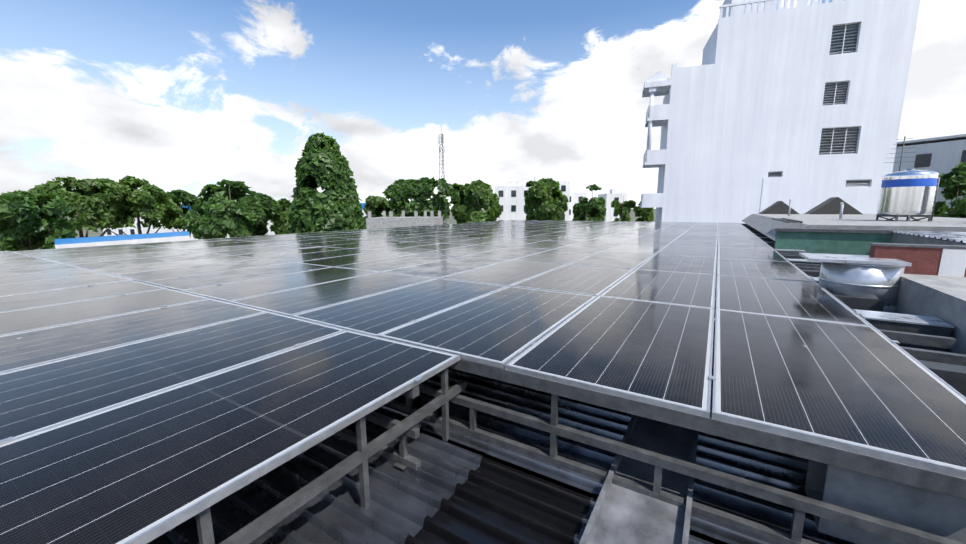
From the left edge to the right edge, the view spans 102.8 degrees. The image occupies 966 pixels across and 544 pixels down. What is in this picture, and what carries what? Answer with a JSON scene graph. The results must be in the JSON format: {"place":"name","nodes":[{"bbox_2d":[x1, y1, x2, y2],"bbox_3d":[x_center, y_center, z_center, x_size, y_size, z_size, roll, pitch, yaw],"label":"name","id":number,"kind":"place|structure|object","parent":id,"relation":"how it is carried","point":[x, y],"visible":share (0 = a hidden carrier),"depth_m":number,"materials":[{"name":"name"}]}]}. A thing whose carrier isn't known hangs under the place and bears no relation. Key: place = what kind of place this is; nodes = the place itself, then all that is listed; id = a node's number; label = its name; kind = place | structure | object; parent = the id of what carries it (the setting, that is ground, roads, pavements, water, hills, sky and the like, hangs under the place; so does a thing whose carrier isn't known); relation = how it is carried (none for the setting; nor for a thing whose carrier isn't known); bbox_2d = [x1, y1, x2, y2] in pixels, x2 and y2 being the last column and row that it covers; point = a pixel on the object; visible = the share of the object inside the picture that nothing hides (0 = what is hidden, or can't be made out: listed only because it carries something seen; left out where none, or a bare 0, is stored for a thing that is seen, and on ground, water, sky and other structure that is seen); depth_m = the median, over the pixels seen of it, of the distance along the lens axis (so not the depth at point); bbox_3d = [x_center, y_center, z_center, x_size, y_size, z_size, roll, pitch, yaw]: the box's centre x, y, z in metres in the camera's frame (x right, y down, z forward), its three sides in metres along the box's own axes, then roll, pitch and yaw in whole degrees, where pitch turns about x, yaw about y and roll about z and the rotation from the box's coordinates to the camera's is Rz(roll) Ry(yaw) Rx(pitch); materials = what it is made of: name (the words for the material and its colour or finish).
{"place":"outdoors","nodes":[
{"label":"outdoors","id":0,"kind":"place"},
{"bbox_2d":[55,231,189,248],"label":"distant roof","id":1,"kind":"structure","parent":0,"point":[121,239],"depth_m":26.70,"materials":[{"name":"white paint"}]},
{"bbox_2d":[35,209,655,540],"bbox_3d":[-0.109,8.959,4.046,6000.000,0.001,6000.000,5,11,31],"label":"ground","id":2,"kind":"structure","parent":0,"point":[450,220],"depth_m":246.61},
{"bbox_2d":[0,190,77,251],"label":"tree","id":3,"kind":"object","parent":2,"relation":"on","point":[21,213],"visible":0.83,"depth_m":30.61,"materials":[{"name":"green plant"}]},
{"bbox_2d":[28,176,132,237],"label":"tree","id":4,"kind":"object","parent":2,"relation":"on","point":[84,198],"visible":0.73,"depth_m":46.87,"materials":[{"name":"green plant"}]},
{"bbox_2d":[90,175,186,234],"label":"tree","id":5,"kind":"object","parent":2,"relation":"on","point":[149,203],"visible":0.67,"depth_m":51.79,"materials":[{"name":"green plant"}]},
{"bbox_2d":[163,189,200,235],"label":"tree","id":6,"kind":"object","parent":2,"relation":"on","point":[185,198],"visible":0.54,"depth_m":58.81,"materials":[{"name":"green plant"}]},
{"bbox_2d":[184,179,281,239],"bbox_3d":[-25.966,-3.452,41.147,8.668,12.685,8.456,5,11,31],"label":"tree","id":7,"kind":"object","parent":2,"relation":"on","point":[231,209],"visible":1,"depth_m":38.71,"materials":[{"name":"green plant"}]},
{"bbox_2d":[136,203,393,239],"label":"buildings","id":8,"kind":"structure","parent":2,"relation":"on","point":[152,230],"depth_m":74.49,"materials":[{"name":"white paint"}]},
{"bbox_2d":[269,198,291,234],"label":"tree","id":9,"kind":"object","parent":2,"relation":"on","point":[281,227],"visible":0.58,"depth_m":55.07,"materials":[{"name":"green plant"}]},
{"bbox_2d":[284,132,365,233],"bbox_3d":[-17.547,-6.134,42.463,9.426,17.472,9.464,5,11,31],"label":"tall tree","id":10,"kind":"object","parent":2,"relation":"on","point":[323,164],"visible":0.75,"depth_m":39.91,"materials":[{"name":"green plant"}]},
{"bbox_2d":[363,195,394,218],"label":"tree","id":11,"kind":"object","parent":2,"relation":"on","point":[378,205],"visible":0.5,"depth_m":59.16,"materials":[{"name":"green plant"}]},
{"bbox_2d":[366,206,442,228],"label":"parapet wall","id":12,"kind":"structure","parent":2,"relation":"on","point":[390,221],"depth_m":34.42,"materials":[{"name":"concrete"}]},
{"bbox_2d":[382,177,452,223],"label":"tree","id":13,"kind":"object","parent":2,"relation":"on","point":[399,193],"visible":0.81,"depth_m":47.70,"materials":[{"name":"green plant"}]},
{"bbox_2d":[438,134,446,223],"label":"telecom mast","id":14,"kind":"object","parent":2,"relation":"on","point":[440,147],"visible":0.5,"depth_m":122.48,"materials":[{"name":"metal"}]},
{"bbox_2d":[450,179,501,223],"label":"tree","id":15,"kind":"object","parent":2,"relation":"on","point":[471,200],"visible":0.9,"depth_m":49.92,"materials":[{"name":"green plant"}]},
{"bbox_2d":[524,178,568,220],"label":"tree","id":16,"kind":"object","parent":2,"relation":"on","point":[545,199],"visible":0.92,"depth_m":53.31,"materials":[{"name":"green plant"}]},
{"bbox_2d":[572,184,605,220],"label":"tree","id":17,"kind":"object","parent":2,"relation":"on","point":[592,209],"visible":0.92,"depth_m":58.53,"materials":[{"name":"green plant"}]},
{"bbox_2d":[611,196,635,221],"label":"tree","id":18,"kind":"object","parent":2,"relation":"on","point":[622,211],"visible":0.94,"depth_m":65.41,"materials":[{"name":"green plant"}]},
{"bbox_2d":[633,201,653,221],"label":"tree","id":19,"kind":"object","parent":2,"relation":"on","point":[647,214],"visible":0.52,"depth_m":68.36,"materials":[{"name":"green plant"}]},
{"bbox_2d":[741,214,965,254],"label":"rooftop","id":20,"kind":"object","parent":2,"relation":"on","point":[851,234],"depth_m":9.33,"materials":[{"name":"paint"}]},
{"bbox_2d":[758,197,861,213],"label":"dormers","id":21,"kind":"object","parent":20,"relation":"on","point":[831,205],"visible":1,"depth_m":22.09,"materials":[{"name":"tile"}]},
{"bbox_2d":[757,136,965,394],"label":"roof clutter","id":22,"kind":"object","parent":20,"relation":"on","point":[870,310],"visible":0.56,"depth_m":3.56,"materials":[{"name":"metal"}]},
{"bbox_2d":[876,169,939,220],"bbox_3d":[12.675,-2.214,11.509,1.198,1.680,1.136,5,11,31],"label":"water tank","id":23,"kind":"object","parent":20,"relation":"on","point":[908,192],"visible":0.9,"depth_m":11.15,"materials":[{"name":"silver metal"}]},
{"bbox_2d":[890,231,965,244],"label":"corrugated roof","id":24,"kind":"structure","parent":2,"relation":"on","point":[932,237],"depth_m":7.40,"materials":[{"name":"metal"}]},
{"bbox_2d":[896,274,965,394],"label":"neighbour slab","id":25,"kind":"structure","parent":2,"relation":"on","point":[943,298],"depth_m":3.82,"materials":[{"name":"concrete"}]},
{"bbox_2d":[868,243,965,276],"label":"wall","id":26,"kind":"structure","parent":25,"relation":"on","point":[937,260],"depth_m":4.50,"materials":[{"name":"brick"}]},
{"bbox_2d":[931,162,965,217],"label":"tree","id":27,"kind":"object","parent":2,"relation":"on","point":[953,180],"visible":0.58,"depth_m":38.07,"materials":[{"name":"green plant"}]},
{"bbox_2d":[0,0,965,208],"label":"sky","id":28,"kind":"structure","parent":0,"point":[186,95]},
{"bbox_2d":[147,248,854,543],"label":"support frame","id":29,"kind":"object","parent":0,"point":[503,495],"depth_m":2.24,"materials":[{"name":"metal"}]},
{"bbox_2d":[195,224,965,543],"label":"metal support frame","id":30,"kind":"object","parent":29,"relation":"on","point":[800,505],"visible":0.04,"depth_m":2.02,"materials":[{"name":"grey metal"}]},
{"bbox_2d":[0,220,965,543],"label":"solar array","id":31,"kind":"object","parent":30,"relation":"on","point":[134,412],"visible":1,"depth_m":2.81,"materials":[{"name":"glass"}]},
{"bbox_2d":[0,221,899,443],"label":"clamps","id":32,"kind":"object","parent":31,"relation":"on","point":[8,439],"visible":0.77,"depth_m":3.64,"materials":[{"name":"silver metal"}]},
{"bbox_2d":[579,415,698,543],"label":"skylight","id":33,"kind":"object","parent":29,"relation":"on","point":[621,515],"depth_m":2.10,"materials":[{"name":"metal"}]},
{"bbox_2d":[799,253,911,312],"bbox_3d":[4.605,0.307,4.877,0.952,0.992,0.784,5,11,31],"label":"vent cowl","id":34,"kind":"object","parent":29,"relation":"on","point":[865,276],"visible":0.46,"depth_m":4.52,"materials":[{"name":"silver metal"}]},
{"bbox_2d":[805,460,965,543],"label":"wall","id":35,"kind":"structure","parent":29,"relation":"on","point":[932,512],"depth_m":1.74,"materials":[{"name":"paint"}]},
{"bbox_2d":[103,134,965,235],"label":"buildings","id":36,"kind":"structure","parent":0,"point":[944,155],"depth_m":44.23,"materials":[{"name":"white paint"}]},
{"bbox_2d":[640,0,919,223],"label":"white tower","id":37,"kind":"structure","parent":0,"point":[765,105],"depth_m":26.92,"materials":[{"name":"paint"}]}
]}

